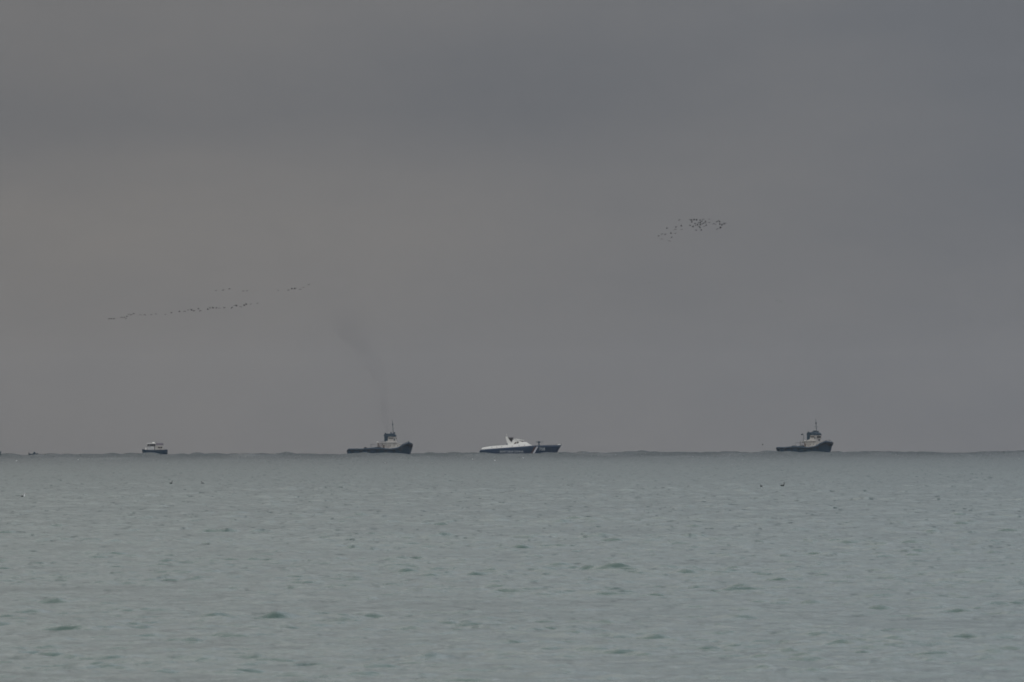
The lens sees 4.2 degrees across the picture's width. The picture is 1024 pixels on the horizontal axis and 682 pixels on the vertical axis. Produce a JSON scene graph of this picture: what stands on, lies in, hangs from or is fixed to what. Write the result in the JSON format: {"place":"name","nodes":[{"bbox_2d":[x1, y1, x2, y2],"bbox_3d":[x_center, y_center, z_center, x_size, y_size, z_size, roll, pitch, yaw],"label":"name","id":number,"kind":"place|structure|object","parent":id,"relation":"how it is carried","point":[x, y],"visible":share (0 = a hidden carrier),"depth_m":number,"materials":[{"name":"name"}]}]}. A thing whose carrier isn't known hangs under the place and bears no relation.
{"place":"outdoors","nodes":[
{"label":"outdoors","id":0,"kind":"place"},
{"bbox_2d":[0,450,1023,681],"bbox_3d":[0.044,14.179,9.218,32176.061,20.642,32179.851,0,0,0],"label":"sea","id":1,"kind":"structure","parent":0,"point":[737,566],"depth_m":428.49,"materials":[{"name":"liquid"}]},
{"bbox_2d":[142,442,167,453],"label":"fishing boat","id":2,"kind":"object","parent":1,"relation":"on","point":[151,447],"visible":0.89,"depth_m":5498.78,"materials":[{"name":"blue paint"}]},
{"bbox_2d":[347,420,412,453],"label":"tugboat","id":3,"kind":"object","parent":1,"relation":"on","point":[390,444],"visible":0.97,"depth_m":5996.51,"materials":[{"name":"paint"}]},
{"bbox_2d":[479,434,560,453],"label":"patrol boat","id":4,"kind":"object","parent":1,"relation":"on","point":[514,445],"visible":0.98,"depth_m":5997.40,"materials":[{"name":"blue paint"}]},
{"bbox_2d":[776,419,832,451],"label":"tugboat","id":5,"kind":"object","parent":1,"relation":"on","point":[813,442],"visible":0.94,"depth_m":6045.01,"materials":[{"name":"grey paint"}]},
{"bbox_2d":[0,0,1023,454],"label":"sky","id":6,"kind":"structure","parent":0,"point":[472,200],"materials":[{"name":"grey"}]}
]}

